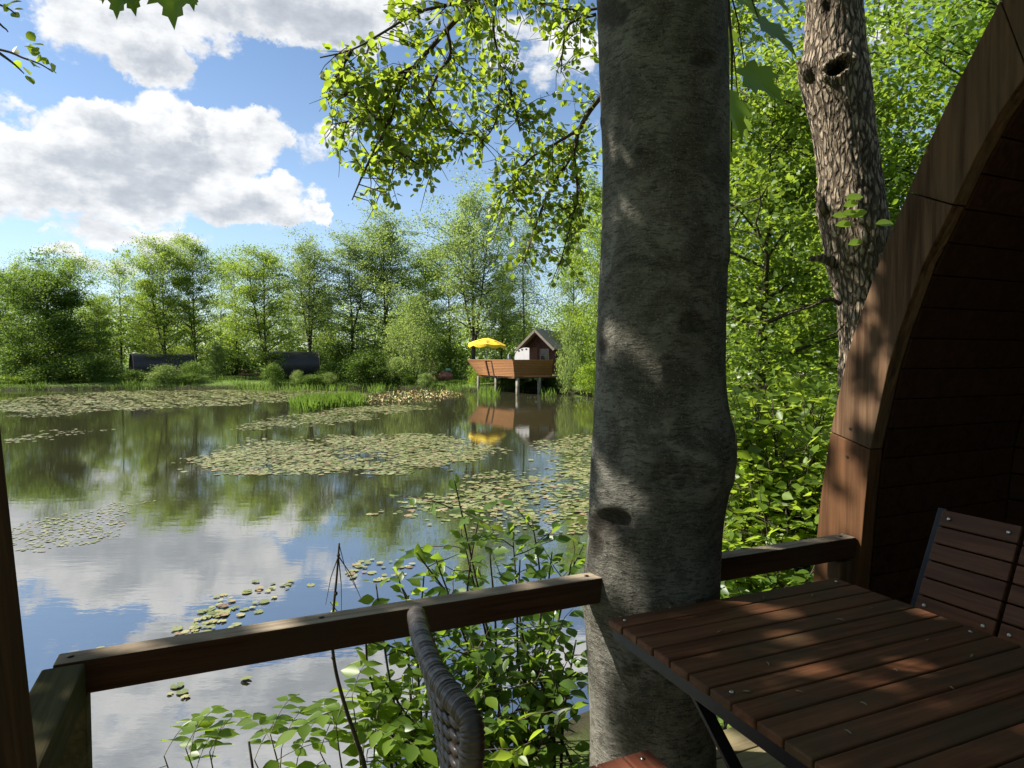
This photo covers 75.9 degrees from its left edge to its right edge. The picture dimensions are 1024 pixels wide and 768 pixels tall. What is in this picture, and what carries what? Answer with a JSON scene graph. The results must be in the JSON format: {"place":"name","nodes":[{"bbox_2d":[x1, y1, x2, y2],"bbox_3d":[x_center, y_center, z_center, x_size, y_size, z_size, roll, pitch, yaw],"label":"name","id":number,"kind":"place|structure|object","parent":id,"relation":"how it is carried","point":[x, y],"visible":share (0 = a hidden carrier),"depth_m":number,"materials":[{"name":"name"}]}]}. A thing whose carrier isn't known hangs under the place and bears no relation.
{"place":"outdoors","nodes":[
{"label":"outdoors","id":0,"kind":"place"},
{"bbox_2d":[0,388,737,767],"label":"pond water","id":1,"kind":"structure","parent":0,"point":[186,544],"depth_m":8.22,"materials":[{"name":"liquid"}]},
{"bbox_2d":[12,500,155,551],"bbox_3d":[-5.530,1.793,8.508,1.613,0.006,2.602,0,2,0],"label":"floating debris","id":2,"kind":"object","parent":1,"relation":"on","point":[67,543],"visible":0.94,"depth_m":8.20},
{"bbox_2d":[0,389,591,520],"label":"lily pad mats","id":3,"kind":"object","parent":1,"relation":"on","point":[351,463],"visible":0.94,"depth_m":14.58,"materials":[{"name":"plant"}]},
{"bbox_2d":[238,382,556,410],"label":"reeds","id":4,"kind":"object","parent":1,"relation":"in","point":[313,402],"visible":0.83,"depth_m":29.95,"materials":[{"name":"plant"}]},
{"bbox_2d":[362,389,463,401],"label":"yellow lilies","id":5,"kind":"object","parent":1,"relation":"on","point":[433,393],"visible":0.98,"depth_m":36.03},
{"bbox_2d":[0,358,836,767],"bbox_3d":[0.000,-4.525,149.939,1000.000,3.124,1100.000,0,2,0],"label":"ground","id":6,"kind":"structure","parent":0,"point":[580,728],"depth_m":44.63,"materials":[{"name":"plant"}]},
{"bbox_2d":[0,264,32,375],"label":"alder tree","id":7,"kind":"object","parent":6,"relation":"on","point":[2,309],"visible":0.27,"depth_m":55.48,"materials":[{"name":"green plant"}]},
{"bbox_2d":[0,375,47,382],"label":"bank shrub","id":8,"kind":"object","parent":6,"relation":"on","point":[11,378],"visible":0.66,"depth_m":45.16,"materials":[{"name":"green plant"}]},
{"bbox_2d":[0,0,55,84],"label":"young alder","id":9,"kind":"object","parent":6,"relation":"on","point":[32,49],"visible":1,"depth_m":3.23,"materials":[{"name":"green plant"}]},
{"bbox_2d":[0,345,57,380],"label":"bank shrub","id":10,"kind":"object","parent":6,"relation":"on","point":[10,361],"visible":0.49,"depth_m":47.19,"materials":[{"name":"green plant"}]},
{"bbox_2d":[0,247,71,336],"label":"alder tree","id":11,"kind":"object","parent":6,"relation":"on","point":[20,262],"visible":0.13,"depth_m":59.36,"materials":[{"name":"green plant"}]},
{"bbox_2d":[10,362,93,382],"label":"bank shrub","id":12,"kind":"object","parent":6,"relation":"on","point":[52,371],"visible":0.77,"depth_m":45.80,"materials":[{"name":"green plant"}]},
{"bbox_2d":[0,245,140,378],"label":"oak tree","id":13,"kind":"object","parent":6,"relation":"on","point":[40,285],"visible":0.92,"depth_m":48.70,"materials":[{"name":"green plant"}]},
{"bbox_2d":[39,353,117,381],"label":"bank shrub","id":14,"kind":"object","parent":6,"relation":"on","point":[63,360],"visible":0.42,"depth_m":46.75,"materials":[{"name":"green plant"}]},
{"bbox_2d":[26,241,133,336],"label":"alder tree","id":15,"kind":"object","parent":6,"relation":"on","point":[55,259],"visible":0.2,"depth_m":61.31,"materials":[{"name":"green plant"}]},
{"bbox_2d":[51,340,128,376],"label":"bank shrub","id":16,"kind":"object","parent":6,"relation":"on","point":[110,355],"visible":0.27,"depth_m":52.90,"materials":[{"name":"green plant"}]},
{"bbox_2d":[58,349,126,381],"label":"bank shrub","id":17,"kind":"object","parent":6,"relation":"on","point":[94,359],"visible":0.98,"depth_m":46.17,"materials":[{"name":"green plant"}]},
{"bbox_2d":[74,293,126,360],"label":"alder tree","id":18,"kind":"object","parent":6,"relation":"on","point":[97,311],"visible":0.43,"depth_m":53.94,"materials":[{"name":"green plant"}]},
{"bbox_2d":[81,250,154,369],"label":"alder tree","id":19,"kind":"object","parent":6,"relation":"on","point":[120,273],"visible":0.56,"depth_m":56.72,"materials":[{"name":"green plant"}]},
{"bbox_2d":[111,369,150,382],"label":"bank shrub","id":20,"kind":"object","parent":6,"relation":"on","point":[128,374],"visible":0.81,"depth_m":46.26,"materials":[{"name":"green plant"}]},
{"bbox_2d":[121,284,169,353],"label":"alder tree","id":21,"kind":"object","parent":6,"relation":"on","point":[139,342],"visible":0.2,"depth_m":59.39,"materials":[{"name":"green plant"}]},
{"bbox_2d":[106,234,206,362],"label":"alder tree","id":22,"kind":"object","parent":6,"relation":"on","point":[151,282],"visible":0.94,"depth_m":50.85,"materials":[{"name":"green plant"}]},
{"bbox_2d":[140,362,181,383],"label":"bank shrub","id":23,"kind":"object","parent":6,"relation":"on","point":[165,371],"visible":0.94,"depth_m":45.99,"materials":[{"name":"green plant"}]},
{"bbox_2d":[129,354,195,378],"bbox_3d":[-27.552,-1.387,51.786,4.442,2.050,2.149,-2,3,-38],"label":"barrel cabin","id":24,"kind":"object","parent":6,"relation":"on","point":[143,362],"visible":0.54,"depth_m":50.80,"materials":[{"name":"black"}]},
{"bbox_2d":[167,372,208,383],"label":"bank shrub","id":25,"kind":"object","parent":6,"relation":"on","point":[190,379],"visible":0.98,"depth_m":46.21,"materials":[{"name":"green plant"}]},
{"bbox_2d":[150,230,231,369],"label":"alder tree","id":26,"kind":"object","parent":6,"relation":"on","point":[193,260],"visible":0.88,"depth_m":52.99,"materials":[{"name":"green plant"}]},
{"bbox_2d":[174,360,208,380],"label":"bank shrub","id":27,"kind":"object","parent":6,"relation":"on","point":[191,368],"visible":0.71,"depth_m":47.45,"materials":[{"name":"green plant"}]},
{"bbox_2d":[160,705,250,767],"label":"ash sapling","id":28,"kind":"object","parent":6,"relation":"on","point":[195,722],"visible":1,"depth_m":2.44,"materials":[{"name":"green plant"}]},
{"bbox_2d":[202,341,229,375],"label":"alder tree","id":29,"kind":"object","parent":6,"relation":"on","point":[216,356],"visible":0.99,"depth_m":50.36,"materials":[{"name":"green plant"}]},
{"bbox_2d":[190,247,245,373],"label":"alder tree","id":30,"kind":"object","parent":6,"relation":"on","point":[222,291],"visible":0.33,"depth_m":59.53,"materials":[{"name":"green plant"}]},
{"bbox_2d":[199,344,264,375],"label":"bank shrub","id":31,"kind":"object","parent":6,"relation":"on","point":[237,366],"visible":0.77,"depth_m":56.61,"materials":[{"name":"green plant"}]},
{"bbox_2d":[201,245,266,371],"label":"alder tree","id":32,"kind":"object","parent":6,"relation":"on","point":[234,296],"visible":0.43,"depth_m":57.40,"materials":[{"name":"green plant"}]},
{"bbox_2d":[205,243,307,379],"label":"alder tree","id":33,"kind":"object","parent":6,"relation":"on","point":[250,290],"visible":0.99,"depth_m":48.94,"materials":[{"name":"green plant"}]},
{"bbox_2d":[258,361,285,384],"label":"bank shrub","id":34,"kind":"object","parent":6,"relation":"on","point":[271,368],"visible":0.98,"depth_m":46.14,"materials":[{"name":"green plant"}]},
{"bbox_2d":[265,290,305,350],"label":"alder tree","id":35,"kind":"object","parent":6,"relation":"on","point":[286,318],"visible":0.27,"depth_m":61.49,"materials":[{"name":"green plant"}]},
{"bbox_2d":[0,374,576,391],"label":"bank grass","id":36,"kind":"structure","parent":6,"relation":"on","point":[133,384],"depth_m":45.26,"materials":[{"name":"plant"}]},
{"bbox_2d":[268,351,319,378],"bbox_3d":[-17.227,-1.482,51.782,3.696,2.239,2.347,-1,3,-26],"label":"barrel cabin","id":37,"kind":"object","parent":6,"relation":"on","point":[305,363],"visible":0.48,"depth_m":51.04,"materials":[{"name":"black"}]},
{"bbox_2d":[236,694,354,767],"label":"ash sapling","id":38,"kind":"object","parent":6,"relation":"on","point":[277,727],"visible":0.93,"depth_m":2.45,"materials":[{"name":"green plant"}]},
{"bbox_2d":[289,369,303,383],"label":"bank shrub","id":39,"kind":"object","parent":6,"relation":"on","point":[295,375],"visible":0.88,"depth_m":46.59,"materials":[{"name":"green plant"}]},
{"bbox_2d":[245,222,355,351],"bbox_3d":[-17.161,-6.744,54.150,9.697,12.439,7.351,2,3,41],"label":"alder tree","id":40,"kind":"object","parent":6,"relation":"on","point":[309,277],"visible":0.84,"depth_m":52.82,"materials":[{"name":"green plant"}]},
{"bbox_2d":[290,374,337,384],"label":"bank shrub","id":41,"kind":"object","parent":6,"relation":"on","point":[311,377],"visible":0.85,"depth_m":46.13,"materials":[{"name":"green plant"}]},
{"bbox_2d":[302,285,347,362],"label":"alder tree","id":42,"kind":"object","parent":6,"relation":"on","point":[322,334],"visible":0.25,"depth_m":59.70,"materials":[{"name":"green plant"}]},
{"bbox_2d":[320,371,339,384],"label":"bank shrub","id":43,"kind":"object","parent":6,"relation":"on","point":[329,374],"visible":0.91,"depth_m":46.25,"materials":[{"name":"green plant"}]},
{"bbox_2d":[314,361,347,380],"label":"bank shrub","id":44,"kind":"object","parent":6,"relation":"on","point":[328,367],"visible":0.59,"depth_m":47.99,"materials":[{"name":"green plant"}]},
{"bbox_2d":[309,338,361,377],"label":"bank shrub","id":45,"kind":"object","parent":6,"relation":"on","point":[333,355],"visible":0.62,"depth_m":52.45,"materials":[{"name":"green plant"}]},
{"bbox_2d":[325,543,366,767],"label":"dead stalk","id":46,"kind":"object","parent":6,"relation":"on","point":[355,737],"visible":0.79,"depth_m":2.29,"materials":[{"name":"plant"}]},
{"bbox_2d":[291,225,411,375],"bbox_3d":[-13.264,-6.771,53.546,9.726,12.545,9.331,-2,3,-34],"label":"alder tree","id":47,"kind":"object","parent":6,"relation":"on","point":[349,293],"visible":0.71,"depth_m":53.22,"materials":[{"name":"green plant"}]},
{"bbox_2d":[274,660,438,767],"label":"ash sapling","id":48,"kind":"object","parent":6,"relation":"on","point":[364,732],"visible":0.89,"depth_m":2.41,"materials":[{"name":"green plant"}]},
{"bbox_2d":[331,351,386,383],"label":"bank shrub","id":49,"kind":"object","parent":6,"relation":"on","point":[355,365],"visible":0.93,"depth_m":46.43,"materials":[{"name":"green plant"}]},
{"bbox_2d":[345,345,390,381],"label":"bank shrub","id":50,"kind":"object","parent":6,"relation":"on","point":[376,355],"visible":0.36,"depth_m":47.73,"materials":[{"name":"green plant"}]},
{"bbox_2d":[353,336,410,377],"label":"bank shrub","id":51,"kind":"object","parent":6,"relation":"on","point":[376,344],"visible":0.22,"depth_m":51.10,"materials":[{"name":"green plant"}]},
{"bbox_2d":[320,198,448,356],"bbox_3d":[-9.992,-7.561,52.572,10.582,14.226,11.029,-1,2,-19],"label":"alder tree","id":52,"kind":"object","parent":6,"relation":"on","point":[390,246],"visible":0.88,"depth_m":52.17,"materials":[{"name":"green plant"}]},
{"bbox_2d":[365,365,403,383],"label":"bank shrub","id":53,"kind":"object","parent":6,"relation":"on","point":[383,373],"visible":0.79,"depth_m":46.39,"materials":[{"name":"green plant"}]},
{"bbox_2d":[381,356,406,381],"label":"bank shrub","id":54,"kind":"object","parent":6,"relation":"on","point":[392,362],"visible":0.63,"depth_m":46.71,"materials":[{"name":"green plant"}]},
{"bbox_2d":[330,559,480,762],"bbox_3d":[-0.482,1.387,3.005,0.534,1.147,0.583,1,2,19],"label":"railing shrub","id":55,"kind":"object","parent":6,"relation":"on","point":[367,599],"visible":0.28,"depth_m":2.95,"materials":[{"name":"green plant"}]},
{"bbox_2d":[394,372,419,383],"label":"bank shrub","id":56,"kind":"object","parent":6,"relation":"on","point":[407,377],"visible":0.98,"depth_m":46.22,"materials":[{"name":"green plant"}]},
{"bbox_2d":[375,288,446,380],"bbox_3d":[-7.303,-3.591,48.428,5.240,6.905,7.687,-2,3,-33],"label":"willow bush","id":57,"kind":"object","parent":6,"relation":"on","point":[411,318],"visible":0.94,"depth_m":47.72,"materials":[{"name":"green plant"}]},
{"bbox_2d":[0,283,831,374],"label":"wood","id":58,"kind":"object","parent":6,"relation":"on","point":[479,353],"visible":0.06,"depth_m":60.90,"materials":[{"name":"green plant"}]},
{"bbox_2d":[388,241,459,374],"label":"alder tree","id":59,"kind":"object","parent":6,"relation":"on","point":[422,287],"visible":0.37,"depth_m":55.68,"materials":[{"name":"green plant"}]},
{"bbox_2d":[416,372,436,385],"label":"bank shrub","id":60,"kind":"object","parent":6,"relation":"on","point":[429,377],"visible":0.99,"depth_m":45.52,"materials":[{"name":"green plant"}]},
{"bbox_2d":[330,675,543,767],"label":"railing shrub","id":61,"kind":"object","parent":6,"relation":"on","point":[507,758],"visible":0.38,"depth_m":2.50,"materials":[{"name":"green plant"}]},
{"bbox_2d":[436,368,452,380],"bbox_3d":[-4.973,-0.696,48.501,1.212,0.998,1.023,-1,3,-29],"label":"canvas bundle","id":62,"kind":"object","parent":6,"relation":"on","point":[443,375],"visible":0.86,"depth_m":48.23,"materials":[{"name":"fabric"}]},
{"bbox_2d":[398,226,493,368],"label":"alder tree","id":63,"kind":"object","parent":6,"relation":"on","point":[450,333],"visible":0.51,"depth_m":51.47,"materials":[{"name":"green plant"}]},
{"bbox_2d":[101,0,796,767],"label":"maple tree","id":64,"kind":"object","parent":6,"relation":"on","point":[663,450],"visible":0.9,"depth_m":2.08,"materials":[{"name":"grey plant"}]},
{"bbox_2d":[421,338,480,378],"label":"bank shrub","id":65,"kind":"object","parent":6,"relation":"on","point":[447,352],"visible":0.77,"depth_m":50.05,"materials":[{"name":"green plant"}]},
{"bbox_2d":[376,163,531,376],"bbox_3d":[-3.515,-7.829,48.095,11.351,15.326,8.605,2,3,35],"label":"alder tree","id":66,"kind":"object","parent":6,"relation":"on","point":[474,275],"visible":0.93,"depth_m":46.84,"materials":[{"name":"green plant"}]},
{"bbox_2d":[467,367,489,385],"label":"bank shrub","id":67,"kind":"object","parent":6,"relation":"on","point":[473,380],"visible":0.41,"depth_m":43.36,"materials":[{"name":"green plant"}]},
{"bbox_2d":[372,564,589,767],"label":"railing shrub","id":68,"kind":"object","parent":6,"relation":"on","point":[549,700],"visible":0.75,"depth_m":2.75,"materials":[{"name":"green plant"}]},
{"bbox_2d":[389,474,586,753],"bbox_3d":[-0.055,1.151,3.196,0.908,1.506,1.234,2,3,39],"label":"railing shrub","id":69,"kind":"object","parent":6,"relation":"on","point":[506,577],"visible":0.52,"depth_m":3.09,"materials":[{"name":"green plant"}]},
{"bbox_2d":[478,260,529,359],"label":"alder tree","id":70,"kind":"object","parent":6,"relation":"on","point":[501,354],"visible":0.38,"depth_m":51.66,"materials":[{"name":"green plant"}]},
{"bbox_2d":[467,359,562,393],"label":"stilted terrace","id":71,"kind":"structure","parent":6,"relation":"on","point":[532,369],"depth_m":39.26,"materials":[{"name":"brown wood"}]},
{"bbox_2d":[468,338,505,359],"bbox_3d":[-1.650,-1.788,42.562,2.452,2.393,2.452,3,2,0],"label":"parasol","id":72,"kind":"object","parent":71,"relation":"on","point":[487,342],"visible":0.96,"depth_m":41.75,"materials":[{"name":"yellow fabric"}]},
{"bbox_2d":[515,348,529,359],"bbox_3d":[0.617,-1.388,40.593,1.081,1.729,0.062,2,3,34],"label":"rounded screen","id":73,"kind":"object","parent":71,"relation":"on","point":[522,354],"visible":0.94,"depth_m":40.50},
{"bbox_2d":[516,329,566,373],"bbox_3d":[2.451,-2.175,44.573,2.802,2.943,4.360,1,3,27],"label":"wooden hut","id":74,"kind":"object","parent":71,"relation":"on","point":[542,344],"visible":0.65,"depth_m":43.24,"materials":[{"name":"wood"}]},
{"bbox_2d":[530,348,536,359],"bbox_3d":[1.335,-1.555,43.609,0.760,1.720,0.020,1,3,27],"label":"door","id":75,"kind":"structure","parent":74,"relation":"in","point":[533,351],"depth_m":43.53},
{"bbox_2d":[540,349,548,359],"bbox_3d":[2.132,-1.898,43.175,0.681,0.850,0.081,1,3,27],"label":"window","id":76,"kind":"structure","parent":74,"relation":"in","point":[544,353],"depth_m":43.18,"materials":[{"name":"grey glass"}]},
{"bbox_2d":[501,378,536,390],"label":"bank shrub","id":77,"kind":"object","parent":6,"relation":"on","point":[523,380],"visible":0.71,"depth_m":41.50,"materials":[{"name":"green plant"}]},
{"bbox_2d":[477,204,563,359],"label":"birch tree","id":78,"kind":"object","parent":6,"relation":"on","point":[527,297],"visible":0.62,"depth_m":49.59,"materials":[{"name":"green plant"}]},
{"bbox_2d":[528,374,561,387],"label":"bank shrub","id":79,"kind":"object","parent":6,"relation":"on","point":[548,380],"visible":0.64,"depth_m":41.48,"materials":[{"name":"green plant"}]},
{"bbox_2d":[540,191,600,375],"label":"alder tree","id":80,"kind":"object","parent":6,"relation":"on","point":[565,287],"visible":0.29,"depth_m":43.62,"materials":[{"name":"green plant"}]},
{"bbox_2d":[554,313,587,394],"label":"bank shrub","id":81,"kind":"object","parent":6,"relation":"on","point":[571,347],"visible":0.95,"depth_m":38.23,"materials":[{"name":"green plant"}]},
{"bbox_2d":[557,166,601,386],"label":"alder tree","id":82,"kind":"object","parent":6,"relation":"on","point":[593,270],"visible":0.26,"depth_m":37.36,"materials":[{"name":"green plant"}]},
{"bbox_2d":[568,361,595,395],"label":"bank shrub","id":83,"kind":"object","parent":6,"relation":"on","point":[591,371],"visible":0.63,"depth_m":36.34,"materials":[{"name":"green plant"}]},
{"bbox_2d":[310,0,892,405],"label":"alder tree","id":84,"kind":"object","parent":6,"relation":"on","point":[836,87],"visible":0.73,"depth_m":4.75,"materials":[{"name":"green plant"}]},
{"bbox_2d":[589,0,885,378],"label":"hazel tree","id":85,"kind":"object","parent":6,"relation":"on","point":[743,17],"visible":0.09,"depth_m":13.03,"materials":[{"name":"green plant"}]},
{"bbox_2d":[716,727,786,767],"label":"terrace deck","id":86,"kind":"structure","parent":6,"relation":"on","point":[749,753],"depth_m":2.48,"materials":[{"name":"brown wood"}]},
{"bbox_2d":[0,430,36,767],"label":"leaning post","id":87,"kind":"object","parent":86,"relation":"on","point":[17,746],"visible":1,"depth_m":1.07,"materials":[{"name":"brown wood"}]},
{"bbox_2d":[29,534,855,767],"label":"deck railing","id":88,"kind":"object","parent":86,"relation":"on","point":[64,687],"visible":0.84,"depth_m":1.77,"materials":[{"name":"brown wood"}]},
{"bbox_2d":[407,605,666,767],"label":"wicker chair","id":89,"kind":"object","parent":86,"relation":"on","point":[458,725],"visible":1,"depth_m":1.18,"materials":[{"name":"grey wicker"}]},
{"bbox_2d":[609,578,1023,767],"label":"slatted table","id":90,"kind":"object","parent":86,"relation":"on","point":[918,711],"visible":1,"depth_m":1.58,"materials":[{"name":"brown wood"}]},
{"bbox_2d":[813,0,1023,636],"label":"camping pod","id":91,"kind":"object","parent":86,"relation":"on","point":[928,420],"visible":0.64,"depth_m":2.61,"materials":[{"name":"brown wood"}]},
{"bbox_2d":[910,508,1023,647],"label":"wooden chair","id":92,"kind":"object","parent":86,"relation":"on","point":[973,582],"visible":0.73,"depth_m":2.10,"materials":[{"name":"brown wood"}]},
{"bbox_2d":[590,9,954,444],"bbox_3d":[3.131,-1.386,8.348,4.629,6.075,4.345,-1,3,-23],"label":"hazel tree","id":93,"kind":"object","parent":6,"relation":"on","point":[763,365],"visible":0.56,"depth_m":7.99,"materials":[{"name":"green plant"}]},
{"bbox_2d":[727,370,820,448],"bbox_3d":[3.489,0.685,10.786,3.019,1.825,2.806,0,2,-11],"label":"bank shrub","id":94,"kind":"object","parent":6,"relation":"on","point":[729,395],"visible":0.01,"depth_m":10.61,"materials":[{"name":"green plant"}]},
{"bbox_2d":[720,365,840,598],"bbox_3d":[1.456,0.877,3.582,1.345,1.954,1.487,0,2,8],"label":"bank bush","id":95,"kind":"object","parent":6,"relation":"on","point":[765,506],"visible":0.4,"depth_m":3.66,"materials":[{"name":"green plant"}]},
{"bbox_2d":[727,372,835,537],"bbox_3d":[2.257,0.895,5.767,1.987,2.098,1.644,0,2,0],"label":"bank bush","id":96,"kind":"object","parent":6,"relation":"on","point":[735,388],"visible":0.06,"depth_m":5.60,"materials":[{"name":"green plant"}]},
{"bbox_2d":[729,38,838,371],"bbox_3d":[8.568,-4.774,19.774,5.956,10.763,6.029,-2,3,-35],"label":"hazel tree","id":97,"kind":"object","parent":6,"relation":"on","point":[787,254],"visible":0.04,"depth_m":19.51,"materials":[{"name":"green plant"}]},
{"bbox_2d":[736,322,837,409],"bbox_3d":[7.311,-0.374,17.508,3.956,2.494,4.340,-1,3,-29],"label":"bank shrub","id":98,"kind":"object","parent":6,"relation":"on","point":[822,380],"visible":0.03,"depth_m":16.82,"materials":[{"name":"green plant"}]},
{"bbox_2d":[720,541,871,729],"bbox_3d":[1.233,1.250,3.166,1.049,0.973,0.832,0,2,0],"label":"bank bush","id":99,"kind":"object","parent":6,"relation":"on","point":[770,581],"visible":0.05,"depth_m":3.08,"materials":[{"name":"green plant"}]},
{"bbox_2d":[730,85,928,381],"bbox_3d":[11.909,-5.453,24.512,9.393,10.960,7.767,-1,3,-29],"label":"alder tree","id":100,"kind":"object","parent":6,"relation":"on","point":[819,270],"visible":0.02,"depth_m":24.14,"materials":[{"name":"green plant"}]},
{"bbox_2d":[734,6,976,385],"bbox_3d":[4.563,-1.712,9.040,4.005,6.325,4.160,2,3,43],"label":"hazel tree","id":101,"kind":"object","parent":6,"relation":"on","point":[899,136],"visible":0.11,"depth_m":8.59,"materials":[{"name":"green plant"}]},
{"bbox_2d":[735,0,994,321],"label":"hazel tree","id":102,"kind":"object","parent":6,"relation":"on","point":[879,4],"visible":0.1,"depth_m":14.11,"materials":[{"name":"green plant"}]},
{"bbox_2d":[788,0,1000,241],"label":"hazel tree","id":103,"kind":"object","parent":6,"relation":"on","point":[970,12],"visible":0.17,"depth_m":7.84,"materials":[{"name":"green plant"}]},
{"bbox_2d":[828,0,990,280],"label":"hazel tree","id":104,"kind":"object","parent":6,"relation":"on","point":[925,4],"visible":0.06,"depth_m":9.47,"materials":[{"name":"green plant"}]},
{"bbox_2d":[0,0,1001,357],"label":"sky","id":105,"kind":"structure","parent":0,"point":[142,125],"materials":[{"name":"blue"}]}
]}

